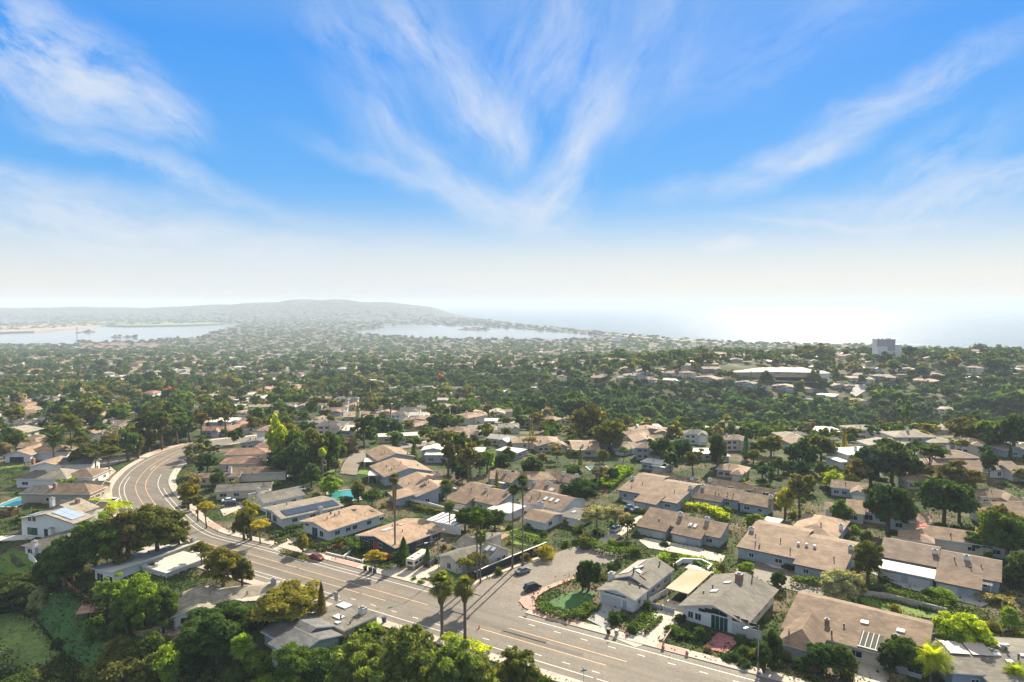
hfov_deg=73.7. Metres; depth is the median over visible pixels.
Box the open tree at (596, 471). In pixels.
[591,466,608,487]
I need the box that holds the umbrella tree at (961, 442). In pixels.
[949,439,972,450]
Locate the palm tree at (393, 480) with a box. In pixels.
[388,473,398,544]
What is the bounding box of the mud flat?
[78,343,170,349]
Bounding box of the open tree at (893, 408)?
[887,399,905,417]
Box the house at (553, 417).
[544,414,562,423]
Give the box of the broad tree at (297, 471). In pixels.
[286,465,305,475]
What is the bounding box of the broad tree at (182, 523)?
[170,519,190,544]
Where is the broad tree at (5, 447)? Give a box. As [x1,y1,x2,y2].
[0,442,12,457]
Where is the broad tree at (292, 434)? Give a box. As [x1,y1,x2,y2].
[287,428,304,446]
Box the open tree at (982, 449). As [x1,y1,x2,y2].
[977,446,987,453]
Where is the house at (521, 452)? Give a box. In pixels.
[495,446,527,459]
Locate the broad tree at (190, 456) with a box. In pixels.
[186,453,197,464]
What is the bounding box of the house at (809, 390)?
[804,387,813,392]
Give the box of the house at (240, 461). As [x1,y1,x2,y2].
[219,456,263,471]
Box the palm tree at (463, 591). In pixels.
[452,574,475,648]
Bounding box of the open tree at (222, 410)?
[211,401,236,436]
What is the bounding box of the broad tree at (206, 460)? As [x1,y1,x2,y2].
[192,453,219,472]
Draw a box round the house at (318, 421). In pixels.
[299,419,330,429]
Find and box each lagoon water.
[0,320,49,321]
[0,323,240,343]
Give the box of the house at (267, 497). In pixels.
[247,486,305,511]
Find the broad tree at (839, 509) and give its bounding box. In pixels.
[827,499,855,519]
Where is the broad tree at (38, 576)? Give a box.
[29,559,52,588]
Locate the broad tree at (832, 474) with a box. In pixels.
[821,469,843,487]
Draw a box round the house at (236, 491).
[214,481,273,499]
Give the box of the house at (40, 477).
[14,467,110,487]
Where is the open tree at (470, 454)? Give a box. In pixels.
[456,440,481,481]
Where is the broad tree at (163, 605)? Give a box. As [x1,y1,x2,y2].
[146,586,179,634]
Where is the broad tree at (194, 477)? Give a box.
[183,471,202,483]
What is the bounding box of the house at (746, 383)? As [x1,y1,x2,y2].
[734,380,758,387]
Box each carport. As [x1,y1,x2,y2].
[364,458,376,467]
[368,470,379,482]
[666,567,711,597]
[765,516,782,522]
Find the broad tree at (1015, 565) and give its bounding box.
[1003,551,1023,588]
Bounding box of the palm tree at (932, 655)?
[907,636,956,681]
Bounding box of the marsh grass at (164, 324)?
[58,322,223,326]
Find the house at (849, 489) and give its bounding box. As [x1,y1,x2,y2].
[830,479,868,500]
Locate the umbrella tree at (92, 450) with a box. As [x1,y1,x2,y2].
[77,442,108,467]
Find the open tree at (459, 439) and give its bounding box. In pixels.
[447,431,472,477]
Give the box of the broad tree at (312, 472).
[299,463,323,487]
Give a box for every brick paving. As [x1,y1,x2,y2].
[151,442,192,453]
[207,522,221,528]
[331,558,361,566]
[532,612,581,625]
[656,643,687,654]
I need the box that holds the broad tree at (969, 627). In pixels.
[932,610,998,645]
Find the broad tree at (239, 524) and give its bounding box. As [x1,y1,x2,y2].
[230,509,253,540]
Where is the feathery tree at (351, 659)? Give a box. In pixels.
[323,631,386,681]
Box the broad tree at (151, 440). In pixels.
[143,431,157,451]
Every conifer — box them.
[160,434,165,447]
[315,582,327,615]
[394,536,410,565]
[410,441,418,461]
[422,545,431,562]
[494,470,499,488]
[577,448,582,464]
[666,351,673,368]
[741,430,750,459]
[768,458,774,477]
[840,428,847,446]
[1007,443,1012,459]
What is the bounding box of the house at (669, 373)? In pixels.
[660,371,676,376]
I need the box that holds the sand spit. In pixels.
[0,323,100,332]
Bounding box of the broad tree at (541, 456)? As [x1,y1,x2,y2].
[536,452,547,466]
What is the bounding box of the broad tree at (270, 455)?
[266,452,277,463]
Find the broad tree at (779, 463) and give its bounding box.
[767,456,789,473]
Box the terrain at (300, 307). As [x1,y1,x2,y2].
[0,299,1023,681]
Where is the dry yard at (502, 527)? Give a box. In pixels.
[436,502,510,529]
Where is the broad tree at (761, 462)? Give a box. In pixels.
[755,460,769,477]
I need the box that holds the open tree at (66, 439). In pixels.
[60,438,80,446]
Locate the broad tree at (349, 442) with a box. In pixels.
[343,436,359,452]
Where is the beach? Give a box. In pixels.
[597,332,724,343]
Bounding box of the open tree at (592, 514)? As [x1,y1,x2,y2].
[578,504,613,528]
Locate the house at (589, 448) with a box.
[568,440,608,456]
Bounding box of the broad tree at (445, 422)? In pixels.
[438,416,451,429]
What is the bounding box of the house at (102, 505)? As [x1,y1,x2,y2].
[55,499,109,514]
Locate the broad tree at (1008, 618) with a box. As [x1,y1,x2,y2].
[999,605,1020,629]
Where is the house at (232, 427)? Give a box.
[222,424,249,435]
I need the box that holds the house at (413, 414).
[410,412,429,416]
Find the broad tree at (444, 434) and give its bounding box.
[436,429,467,444]
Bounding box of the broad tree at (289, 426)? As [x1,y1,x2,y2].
[282,420,300,447]
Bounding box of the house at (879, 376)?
[873,373,897,382]
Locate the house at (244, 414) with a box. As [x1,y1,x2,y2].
[236,411,249,417]
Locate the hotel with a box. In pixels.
[872,338,901,356]
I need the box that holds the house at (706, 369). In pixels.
[698,366,722,372]
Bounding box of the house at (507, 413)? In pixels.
[489,408,512,417]
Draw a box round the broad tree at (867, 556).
[852,539,884,581]
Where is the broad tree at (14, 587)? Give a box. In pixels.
[0,570,35,611]
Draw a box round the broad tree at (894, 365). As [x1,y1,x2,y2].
[888,360,901,373]
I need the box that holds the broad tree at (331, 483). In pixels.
[318,474,343,495]
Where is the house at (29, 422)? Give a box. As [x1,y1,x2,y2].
[13,418,40,426]
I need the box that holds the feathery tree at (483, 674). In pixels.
[459,654,499,681]
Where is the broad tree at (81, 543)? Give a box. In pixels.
[66,517,124,574]
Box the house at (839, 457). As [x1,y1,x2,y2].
[824,446,862,468]
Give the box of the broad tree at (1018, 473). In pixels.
[1010,467,1023,479]
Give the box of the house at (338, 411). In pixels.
[321,406,346,415]
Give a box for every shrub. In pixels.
[0,666,45,681]
[7,506,15,510]
[14,514,26,521]
[25,585,47,610]
[25,606,36,613]
[49,637,62,650]
[77,658,120,681]
[79,586,87,594]
[81,615,108,642]
[89,608,103,617]
[95,633,135,671]
[97,652,165,681]
[98,510,109,518]
[115,628,173,676]
[143,641,190,681]
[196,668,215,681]
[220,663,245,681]
[228,479,238,483]
[240,649,271,677]
[251,672,273,681]
[272,479,281,484]
[312,492,319,496]
[359,632,375,644]
[375,627,386,633]
[495,567,503,574]
[520,552,532,561]
[525,523,531,528]
[532,548,538,555]
[537,544,555,560]
[537,675,549,681]
[539,530,547,536]
[560,540,569,546]
[572,524,583,532]
[578,537,591,548]
[590,528,600,533]
[595,573,607,579]
[604,610,622,624]
[606,538,615,546]
[606,562,615,570]
[614,541,626,547]
[614,558,622,566]
[618,612,628,619]
[625,625,637,634]
[630,548,641,555]
[642,599,651,611]
[659,541,670,546]
[668,561,678,569]
[669,624,679,632]
[670,552,678,557]
[672,613,685,623]
[691,626,706,640]
[702,645,712,652]
[709,569,721,576]
[714,563,725,572]
[719,653,733,663]
[724,506,731,512]
[728,649,740,662]
[733,633,747,644]
[736,644,749,656]
[736,657,751,669]
[748,648,755,659]
[751,640,757,647]
[772,660,783,667]
[774,593,782,598]
[776,650,790,663]
[781,563,794,570]
[788,510,798,517]
[793,656,807,671]
[805,662,820,672]
[808,674,818,681]
[851,527,861,533]
[859,531,869,540]
[864,530,871,536]
[887,672,909,681]
[888,603,903,613]
[920,605,932,611]
[921,587,932,596]
[930,587,959,602]
[934,522,943,526]
[981,551,995,558]
[985,621,1001,631]
[988,596,1000,605]
[1002,574,1016,582]
[1010,626,1021,633]
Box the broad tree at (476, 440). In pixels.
[471,435,481,445]
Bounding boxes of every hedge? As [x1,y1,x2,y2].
[55,476,75,483]
[89,497,132,514]
[269,524,301,537]
[274,535,290,543]
[280,549,309,560]
[307,539,335,550]
[333,536,367,554]
[355,621,382,634]
[405,501,455,515]
[440,631,492,655]
[456,551,487,574]
[509,530,548,543]
[534,600,601,620]
[578,534,596,541]
[589,539,638,556]
[595,465,634,489]
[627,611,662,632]
[658,552,717,568]
[663,624,696,640]
[683,500,730,518]
[790,575,821,586]
[863,583,949,608]
[973,591,1014,605]
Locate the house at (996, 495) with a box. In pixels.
[973,489,1021,504]
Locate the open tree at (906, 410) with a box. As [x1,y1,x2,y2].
[895,400,914,425]
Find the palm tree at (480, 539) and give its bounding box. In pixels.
[473,530,486,582]
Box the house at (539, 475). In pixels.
[489,471,555,486]
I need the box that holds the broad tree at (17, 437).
[2,429,29,450]
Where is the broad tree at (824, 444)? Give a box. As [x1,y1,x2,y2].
[808,435,838,460]
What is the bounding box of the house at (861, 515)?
[823,499,931,529]
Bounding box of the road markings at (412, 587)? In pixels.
[119,440,758,681]
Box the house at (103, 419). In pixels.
[83,416,106,424]
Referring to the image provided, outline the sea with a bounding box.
[0,305,1023,348]
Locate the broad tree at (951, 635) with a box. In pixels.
[933,628,965,643]
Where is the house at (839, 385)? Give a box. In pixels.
[830,383,851,389]
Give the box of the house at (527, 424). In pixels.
[519,415,538,427]
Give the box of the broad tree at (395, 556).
[390,551,404,566]
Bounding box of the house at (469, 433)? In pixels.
[455,430,478,438]
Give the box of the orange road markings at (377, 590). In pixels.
[135,452,626,664]
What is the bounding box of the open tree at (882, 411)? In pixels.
[875,405,890,416]
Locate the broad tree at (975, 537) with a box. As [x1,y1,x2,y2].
[963,530,994,551]
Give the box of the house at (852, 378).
[845,376,874,384]
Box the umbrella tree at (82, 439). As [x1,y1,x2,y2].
[66,436,92,444]
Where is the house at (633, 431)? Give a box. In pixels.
[623,429,649,440]
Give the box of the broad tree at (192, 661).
[176,652,206,673]
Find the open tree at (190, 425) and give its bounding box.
[180,416,196,441]
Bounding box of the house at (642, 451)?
[634,442,660,459]
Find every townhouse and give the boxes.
[364,444,415,464]
[369,457,432,485]
[387,471,459,505]
[443,482,515,510]
[486,468,523,489]
[487,490,585,529]
[528,479,565,493]
[545,469,582,485]
[617,472,700,511]
[636,507,730,547]
[651,471,697,482]
[692,484,774,515]
[707,477,779,499]
[736,520,858,578]
[878,537,1001,598]
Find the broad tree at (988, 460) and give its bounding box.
[979,445,998,477]
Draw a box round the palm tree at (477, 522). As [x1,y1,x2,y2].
[470,510,484,579]
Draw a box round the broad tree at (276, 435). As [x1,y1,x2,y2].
[264,412,287,452]
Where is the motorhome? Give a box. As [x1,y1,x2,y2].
[406,549,430,568]
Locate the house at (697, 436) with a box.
[682,429,707,444]
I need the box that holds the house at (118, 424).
[104,420,140,430]
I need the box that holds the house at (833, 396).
[817,392,838,399]
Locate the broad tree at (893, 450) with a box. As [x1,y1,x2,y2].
[877,441,913,481]
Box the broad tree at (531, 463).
[520,456,543,470]
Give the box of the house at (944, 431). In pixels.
[933,425,954,435]
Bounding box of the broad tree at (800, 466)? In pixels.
[792,460,812,475]
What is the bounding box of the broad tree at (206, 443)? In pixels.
[193,436,211,453]
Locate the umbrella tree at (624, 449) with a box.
[618,447,627,461]
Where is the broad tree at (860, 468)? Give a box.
[842,457,873,479]
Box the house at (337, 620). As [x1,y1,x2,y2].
[260,600,379,667]
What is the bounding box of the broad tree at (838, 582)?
[819,568,863,599]
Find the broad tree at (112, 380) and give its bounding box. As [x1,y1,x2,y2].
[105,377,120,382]
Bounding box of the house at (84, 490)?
[18,481,111,503]
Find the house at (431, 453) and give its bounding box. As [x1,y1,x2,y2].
[421,444,485,462]
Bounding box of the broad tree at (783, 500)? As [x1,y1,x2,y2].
[775,486,795,516]
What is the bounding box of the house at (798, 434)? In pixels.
[771,431,806,437]
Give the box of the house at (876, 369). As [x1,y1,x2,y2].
[861,366,881,371]
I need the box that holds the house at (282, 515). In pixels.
[262,496,343,527]
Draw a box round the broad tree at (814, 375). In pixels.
[807,369,820,385]
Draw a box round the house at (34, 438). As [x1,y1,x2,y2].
[24,435,47,441]
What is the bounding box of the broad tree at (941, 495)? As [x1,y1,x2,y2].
[910,476,981,523]
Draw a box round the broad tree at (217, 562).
[200,546,242,586]
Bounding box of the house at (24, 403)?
[20,401,36,405]
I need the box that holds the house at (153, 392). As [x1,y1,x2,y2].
[143,390,160,395]
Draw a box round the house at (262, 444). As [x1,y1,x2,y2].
[255,440,268,447]
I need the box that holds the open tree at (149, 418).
[130,411,167,451]
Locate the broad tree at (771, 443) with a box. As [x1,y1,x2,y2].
[756,435,784,455]
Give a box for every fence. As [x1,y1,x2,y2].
[0,508,18,516]
[59,577,88,602]
[131,627,158,636]
[649,589,670,601]
[649,603,674,612]
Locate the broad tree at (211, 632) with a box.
[172,598,255,662]
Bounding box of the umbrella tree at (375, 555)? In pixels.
[363,550,387,567]
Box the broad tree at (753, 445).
[749,441,762,449]
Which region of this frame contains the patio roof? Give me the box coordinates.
[0,535,33,543]
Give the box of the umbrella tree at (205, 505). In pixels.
[197,501,214,528]
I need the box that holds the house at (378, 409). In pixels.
[368,405,382,412]
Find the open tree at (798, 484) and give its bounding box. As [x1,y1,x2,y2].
[786,473,813,516]
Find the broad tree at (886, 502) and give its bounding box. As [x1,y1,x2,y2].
[861,483,920,534]
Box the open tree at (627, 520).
[619,515,636,536]
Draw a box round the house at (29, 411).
[25,409,36,414]
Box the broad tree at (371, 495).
[360,488,382,504]
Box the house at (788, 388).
[772,383,796,392]
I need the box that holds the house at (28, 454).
[5,444,78,462]
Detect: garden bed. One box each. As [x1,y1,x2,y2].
[540,607,592,620]
[609,620,635,634]
[771,660,842,681]
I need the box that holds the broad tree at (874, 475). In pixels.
[867,470,879,483]
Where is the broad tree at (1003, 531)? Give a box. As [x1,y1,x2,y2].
[976,509,1023,563]
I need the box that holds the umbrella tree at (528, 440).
[522,437,537,446]
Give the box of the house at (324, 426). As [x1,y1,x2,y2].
[316,419,349,435]
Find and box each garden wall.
[28,553,36,562]
[326,550,350,558]
[346,556,364,562]
[411,499,457,511]
[474,542,546,579]
[663,629,670,643]
[673,558,711,570]
[860,591,947,611]
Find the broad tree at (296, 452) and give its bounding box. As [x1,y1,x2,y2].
[282,437,311,479]
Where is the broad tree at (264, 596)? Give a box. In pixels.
[256,593,271,615]
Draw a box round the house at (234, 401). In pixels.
[231,398,248,403]
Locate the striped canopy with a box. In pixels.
[427,512,465,534]
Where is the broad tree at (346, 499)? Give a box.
[338,496,352,503]
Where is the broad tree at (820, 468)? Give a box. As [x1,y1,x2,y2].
[814,462,828,475]
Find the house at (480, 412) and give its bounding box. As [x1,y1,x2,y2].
[474,411,487,417]
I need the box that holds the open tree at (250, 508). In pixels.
[237,497,260,540]
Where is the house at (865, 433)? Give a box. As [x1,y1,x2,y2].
[838,425,883,439]
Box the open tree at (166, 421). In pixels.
[152,411,171,449]
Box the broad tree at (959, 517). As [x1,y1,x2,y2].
[955,483,976,521]
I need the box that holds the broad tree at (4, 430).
[0,425,18,439]
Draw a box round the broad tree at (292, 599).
[246,579,322,622]
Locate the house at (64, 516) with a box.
[19,497,102,536]
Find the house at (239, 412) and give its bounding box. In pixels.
[232,410,247,416]
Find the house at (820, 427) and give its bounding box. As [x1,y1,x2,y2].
[809,426,839,436]
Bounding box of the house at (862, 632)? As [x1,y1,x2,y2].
[779,591,933,678]
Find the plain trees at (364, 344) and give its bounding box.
[0,310,961,351]
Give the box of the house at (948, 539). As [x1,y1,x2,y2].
[898,523,995,555]
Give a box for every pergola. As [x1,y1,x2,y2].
[496,532,509,541]
[982,581,992,592]
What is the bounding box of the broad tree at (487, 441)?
[483,438,492,446]
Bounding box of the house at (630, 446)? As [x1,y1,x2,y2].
[607,441,634,455]
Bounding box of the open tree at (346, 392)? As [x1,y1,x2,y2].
[342,385,352,398]
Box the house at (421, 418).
[402,416,433,425]
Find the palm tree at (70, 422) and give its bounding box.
[56,411,84,448]
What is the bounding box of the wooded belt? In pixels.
[0,386,1023,489]
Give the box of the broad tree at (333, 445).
[322,429,340,470]
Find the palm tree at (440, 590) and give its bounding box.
[428,568,454,636]
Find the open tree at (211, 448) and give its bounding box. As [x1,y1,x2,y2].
[203,444,220,453]
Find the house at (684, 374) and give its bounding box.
[679,370,695,377]
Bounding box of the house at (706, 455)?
[692,448,730,461]
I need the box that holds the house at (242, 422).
[234,418,259,431]
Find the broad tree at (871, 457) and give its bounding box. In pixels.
[848,445,890,481]
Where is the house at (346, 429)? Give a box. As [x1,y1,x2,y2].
[336,425,359,435]
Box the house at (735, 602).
[678,570,778,641]
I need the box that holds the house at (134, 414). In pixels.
[130,412,137,417]
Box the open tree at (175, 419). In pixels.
[165,412,188,444]
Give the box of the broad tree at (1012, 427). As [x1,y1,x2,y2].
[994,412,1023,445]
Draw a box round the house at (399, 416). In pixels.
[390,411,409,422]
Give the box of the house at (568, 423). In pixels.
[563,415,573,424]
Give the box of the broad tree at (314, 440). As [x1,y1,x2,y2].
[299,428,328,466]
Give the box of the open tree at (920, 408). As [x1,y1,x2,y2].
[913,397,935,416]
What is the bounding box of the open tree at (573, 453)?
[568,449,578,463]
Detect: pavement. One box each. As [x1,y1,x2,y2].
[105,458,262,583]
[139,435,256,457]
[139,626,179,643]
[168,442,452,593]
[263,582,582,681]
[468,557,538,586]
[519,576,576,624]
[525,610,807,681]
[753,380,854,386]
[896,373,1018,375]
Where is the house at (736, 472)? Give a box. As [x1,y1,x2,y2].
[716,463,750,481]
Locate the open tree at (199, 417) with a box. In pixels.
[192,409,210,435]
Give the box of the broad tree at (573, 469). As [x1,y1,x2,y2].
[565,464,582,475]
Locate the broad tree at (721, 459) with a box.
[710,456,724,463]
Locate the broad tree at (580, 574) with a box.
[577,564,588,589]
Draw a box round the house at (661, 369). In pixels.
[655,367,665,370]
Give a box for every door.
[10,457,23,462]
[374,542,377,549]
[455,503,463,509]
[526,520,536,528]
[602,594,620,607]
[622,600,625,609]
[636,503,644,508]
[637,528,649,536]
[649,530,662,538]
[673,535,685,543]
[706,501,718,506]
[732,623,761,641]
[733,476,741,481]
[794,651,807,662]
[853,495,864,500]
[880,571,900,581]
[908,577,929,587]
[939,584,956,594]
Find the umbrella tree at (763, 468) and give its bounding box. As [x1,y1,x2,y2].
[756,465,776,481]
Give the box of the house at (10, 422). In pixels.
[3,414,36,424]
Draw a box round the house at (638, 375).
[617,372,650,379]
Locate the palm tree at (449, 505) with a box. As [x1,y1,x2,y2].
[443,499,455,522]
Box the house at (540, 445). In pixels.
[533,438,567,452]
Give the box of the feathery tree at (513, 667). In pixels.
[495,645,542,681]
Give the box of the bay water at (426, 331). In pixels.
[319,324,603,339]
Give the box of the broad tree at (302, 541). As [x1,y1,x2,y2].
[296,534,308,551]
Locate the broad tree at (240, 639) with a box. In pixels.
[227,632,256,672]
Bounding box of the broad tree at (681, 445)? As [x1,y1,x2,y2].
[672,438,692,454]
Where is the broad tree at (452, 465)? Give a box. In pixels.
[445,457,458,473]
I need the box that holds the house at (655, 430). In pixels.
[628,425,666,436]
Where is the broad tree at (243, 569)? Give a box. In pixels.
[230,557,255,585]
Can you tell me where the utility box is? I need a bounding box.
[334,591,337,602]
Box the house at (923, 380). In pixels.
[913,377,938,384]
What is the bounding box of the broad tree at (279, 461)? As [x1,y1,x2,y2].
[269,450,289,470]
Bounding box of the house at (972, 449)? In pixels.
[954,435,984,456]
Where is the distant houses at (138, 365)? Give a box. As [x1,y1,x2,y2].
[0,320,1023,403]
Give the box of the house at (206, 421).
[197,417,213,426]
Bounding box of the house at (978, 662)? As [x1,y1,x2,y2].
[930,633,1023,681]
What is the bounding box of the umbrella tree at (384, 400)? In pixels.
[378,395,398,417]
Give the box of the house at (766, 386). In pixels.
[756,384,768,390]
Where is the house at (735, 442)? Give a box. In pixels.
[724,433,751,451]
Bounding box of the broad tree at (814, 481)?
[802,475,816,491]
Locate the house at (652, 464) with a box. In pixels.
[640,458,673,472]
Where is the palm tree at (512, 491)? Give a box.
[508,484,517,568]
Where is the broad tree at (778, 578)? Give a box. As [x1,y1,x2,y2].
[770,571,786,588]
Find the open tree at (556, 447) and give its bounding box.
[548,443,561,458]
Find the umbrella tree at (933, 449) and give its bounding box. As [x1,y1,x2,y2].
[910,443,949,475]
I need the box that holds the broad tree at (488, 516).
[467,505,494,529]
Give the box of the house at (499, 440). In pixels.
[487,433,516,446]
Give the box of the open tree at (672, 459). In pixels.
[661,449,684,472]
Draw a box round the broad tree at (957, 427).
[943,416,986,441]
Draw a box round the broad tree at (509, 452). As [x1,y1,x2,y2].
[499,447,517,462]
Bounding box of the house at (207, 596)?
[160,577,290,633]
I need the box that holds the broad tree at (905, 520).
[902,494,917,524]
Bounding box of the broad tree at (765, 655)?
[755,641,773,672]
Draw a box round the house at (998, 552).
[974,531,1023,558]
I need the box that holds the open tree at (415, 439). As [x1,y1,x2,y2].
[404,436,423,446]
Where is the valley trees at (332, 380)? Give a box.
[0,342,1023,416]
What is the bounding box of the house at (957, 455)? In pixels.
[918,445,979,464]
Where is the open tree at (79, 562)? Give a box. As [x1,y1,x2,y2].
[65,557,85,582]
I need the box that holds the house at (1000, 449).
[984,441,1023,456]
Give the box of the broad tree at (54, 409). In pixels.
[47,396,75,414]
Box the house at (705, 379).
[694,375,723,384]
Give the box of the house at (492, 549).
[436,532,510,575]
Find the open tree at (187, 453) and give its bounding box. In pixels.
[185,450,195,463]
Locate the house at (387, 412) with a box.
[375,409,396,417]
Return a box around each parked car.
[181,500,186,507]
[221,497,235,502]
[225,500,238,506]
[309,553,324,560]
[423,557,437,567]
[514,566,531,574]
[523,581,541,592]
[610,525,621,532]
[624,504,635,509]
[629,506,642,511]
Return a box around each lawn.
[0,465,23,472]
[0,548,33,573]
[0,612,60,673]
[38,591,114,666]
[325,459,342,473]
[357,467,370,474]
[429,570,460,580]
[502,528,540,546]
[543,589,595,612]
[649,554,682,565]
[859,597,942,618]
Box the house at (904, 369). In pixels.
[897,367,915,373]
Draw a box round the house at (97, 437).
[92,432,120,441]
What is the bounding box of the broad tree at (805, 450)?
[782,437,822,462]
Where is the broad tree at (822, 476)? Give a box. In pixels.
[818,471,828,481]
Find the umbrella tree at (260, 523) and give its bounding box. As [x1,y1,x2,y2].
[249,518,269,543]
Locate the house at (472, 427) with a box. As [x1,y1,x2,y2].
[467,424,495,436]
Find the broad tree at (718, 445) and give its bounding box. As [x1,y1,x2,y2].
[707,433,728,467]
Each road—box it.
[100,457,125,467]
[112,436,779,681]
[340,443,426,474]
[422,409,542,443]
[470,546,628,612]
[850,385,865,395]
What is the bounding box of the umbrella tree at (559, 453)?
[551,451,565,458]
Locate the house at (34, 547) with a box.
[21,527,82,555]
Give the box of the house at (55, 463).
[28,456,100,471]
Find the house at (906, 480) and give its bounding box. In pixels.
[898,474,930,489]
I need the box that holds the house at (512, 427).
[497,421,518,432]
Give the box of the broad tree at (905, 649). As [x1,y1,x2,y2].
[884,634,926,673]
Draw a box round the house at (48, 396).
[30,394,59,401]
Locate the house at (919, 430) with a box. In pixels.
[905,429,937,436]
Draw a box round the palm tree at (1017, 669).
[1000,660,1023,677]
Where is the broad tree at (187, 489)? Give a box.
[176,479,200,509]
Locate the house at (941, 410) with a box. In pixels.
[937,407,953,414]
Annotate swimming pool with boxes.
[0,497,28,507]
[326,489,361,501]
[585,465,606,470]
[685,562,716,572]
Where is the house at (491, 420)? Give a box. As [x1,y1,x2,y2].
[484,418,499,423]
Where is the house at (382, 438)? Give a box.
[377,432,417,442]
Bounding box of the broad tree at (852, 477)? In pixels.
[843,472,860,481]
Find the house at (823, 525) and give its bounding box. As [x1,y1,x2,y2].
[793,513,849,538]
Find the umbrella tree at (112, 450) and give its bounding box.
[95,446,124,468]
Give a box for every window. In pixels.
[27,527,37,534]
[44,529,47,536]
[97,572,102,580]
[180,617,190,624]
[267,510,270,519]
[312,527,317,536]
[369,538,373,549]
[439,493,444,501]
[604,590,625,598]
[688,611,692,618]
[695,613,700,620]
[711,614,719,629]
[712,608,718,614]
[719,616,727,631]
[775,558,781,563]
[803,568,808,573]
[849,515,857,519]
[849,648,861,658]
[864,514,872,520]
[895,522,902,527]
[907,667,921,674]
[967,546,975,551]
[993,549,1000,554]
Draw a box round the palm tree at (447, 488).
[439,478,453,512]
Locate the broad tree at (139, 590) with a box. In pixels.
[119,571,157,622]
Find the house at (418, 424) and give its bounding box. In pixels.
[409,420,431,429]
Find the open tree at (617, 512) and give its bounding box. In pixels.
[601,504,629,524]
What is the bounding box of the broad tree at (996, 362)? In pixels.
[977,355,1013,372]
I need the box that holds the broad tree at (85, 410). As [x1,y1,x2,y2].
[62,393,108,425]
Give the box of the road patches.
[122,448,583,656]
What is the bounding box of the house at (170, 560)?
[90,537,209,582]
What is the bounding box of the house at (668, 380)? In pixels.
[663,378,682,385]
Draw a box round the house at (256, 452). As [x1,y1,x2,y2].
[224,447,270,460]
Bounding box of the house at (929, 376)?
[925,374,945,379]
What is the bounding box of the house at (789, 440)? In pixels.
[781,435,802,446]
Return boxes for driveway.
[102,467,115,480]
[220,504,243,515]
[236,596,259,601]
[270,537,296,549]
[387,564,439,578]
[425,567,443,577]
[587,602,622,627]
[592,515,642,553]
[609,629,642,646]
[622,499,670,510]
[636,599,682,641]
[640,538,724,561]
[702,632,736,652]
[736,562,823,594]
[765,563,794,570]
[853,662,889,681]
[871,571,989,606]
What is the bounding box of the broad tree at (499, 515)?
[491,509,505,530]
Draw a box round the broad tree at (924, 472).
[917,469,928,475]
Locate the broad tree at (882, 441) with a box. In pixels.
[872,437,897,449]
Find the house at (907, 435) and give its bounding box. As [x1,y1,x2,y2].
[880,427,954,449]
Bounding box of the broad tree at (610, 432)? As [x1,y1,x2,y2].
[592,419,629,451]
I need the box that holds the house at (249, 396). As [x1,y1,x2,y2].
[243,394,263,400]
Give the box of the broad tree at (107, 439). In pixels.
[99,433,120,445]
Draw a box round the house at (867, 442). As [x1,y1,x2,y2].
[857,437,911,451]
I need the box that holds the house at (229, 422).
[210,417,246,425]
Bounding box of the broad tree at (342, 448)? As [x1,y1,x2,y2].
[336,435,347,460]
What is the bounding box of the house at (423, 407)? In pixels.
[417,404,426,411]
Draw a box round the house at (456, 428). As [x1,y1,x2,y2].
[443,426,468,430]
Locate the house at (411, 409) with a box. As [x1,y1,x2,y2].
[399,406,420,411]
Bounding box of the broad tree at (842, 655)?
[828,643,858,673]
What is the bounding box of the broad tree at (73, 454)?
[68,443,92,461]
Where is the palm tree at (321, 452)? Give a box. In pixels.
[318,448,326,479]
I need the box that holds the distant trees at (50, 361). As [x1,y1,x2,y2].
[0,343,1023,369]
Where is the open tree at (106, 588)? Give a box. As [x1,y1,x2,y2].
[92,572,128,620]
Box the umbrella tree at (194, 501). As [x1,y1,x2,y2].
[185,495,206,521]
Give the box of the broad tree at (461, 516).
[454,507,471,530]
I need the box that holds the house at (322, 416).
[312,415,336,419]
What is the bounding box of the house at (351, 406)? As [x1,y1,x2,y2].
[348,402,364,409]
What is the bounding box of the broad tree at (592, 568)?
[576,560,601,589]
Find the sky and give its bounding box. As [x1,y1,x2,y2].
[0,0,1023,304]
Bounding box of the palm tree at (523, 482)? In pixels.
[518,474,528,565]
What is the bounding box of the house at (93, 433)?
[82,426,115,437]
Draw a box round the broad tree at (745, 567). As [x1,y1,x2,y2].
[738,561,754,574]
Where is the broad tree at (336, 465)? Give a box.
[329,460,340,472]
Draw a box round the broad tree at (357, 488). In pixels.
[350,481,364,502]
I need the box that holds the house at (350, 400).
[334,396,359,404]
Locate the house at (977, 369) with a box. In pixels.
[967,365,985,373]
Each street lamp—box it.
[424,540,438,569]
[743,625,758,674]
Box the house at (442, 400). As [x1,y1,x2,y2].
[437,398,447,402]
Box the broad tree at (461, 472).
[455,465,468,481]
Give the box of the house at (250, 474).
[195,466,287,484]
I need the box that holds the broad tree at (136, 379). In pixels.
[125,374,148,384]
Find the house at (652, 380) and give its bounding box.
[642,376,661,384]
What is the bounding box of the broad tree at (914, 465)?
[893,456,927,475]
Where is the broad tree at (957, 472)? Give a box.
[925,459,988,488]
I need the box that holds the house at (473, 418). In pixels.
[456,410,486,424]
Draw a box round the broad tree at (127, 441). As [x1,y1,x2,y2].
[116,427,139,460]
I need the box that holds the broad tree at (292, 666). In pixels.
[269,640,318,681]
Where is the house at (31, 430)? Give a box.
[0,425,43,435]
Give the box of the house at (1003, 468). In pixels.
[934,460,1023,481]
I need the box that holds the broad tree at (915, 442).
[906,439,920,454]
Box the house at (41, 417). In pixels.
[37,413,54,421]
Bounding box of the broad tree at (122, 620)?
[109,595,143,635]
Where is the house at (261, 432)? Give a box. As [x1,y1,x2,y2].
[256,425,270,437]

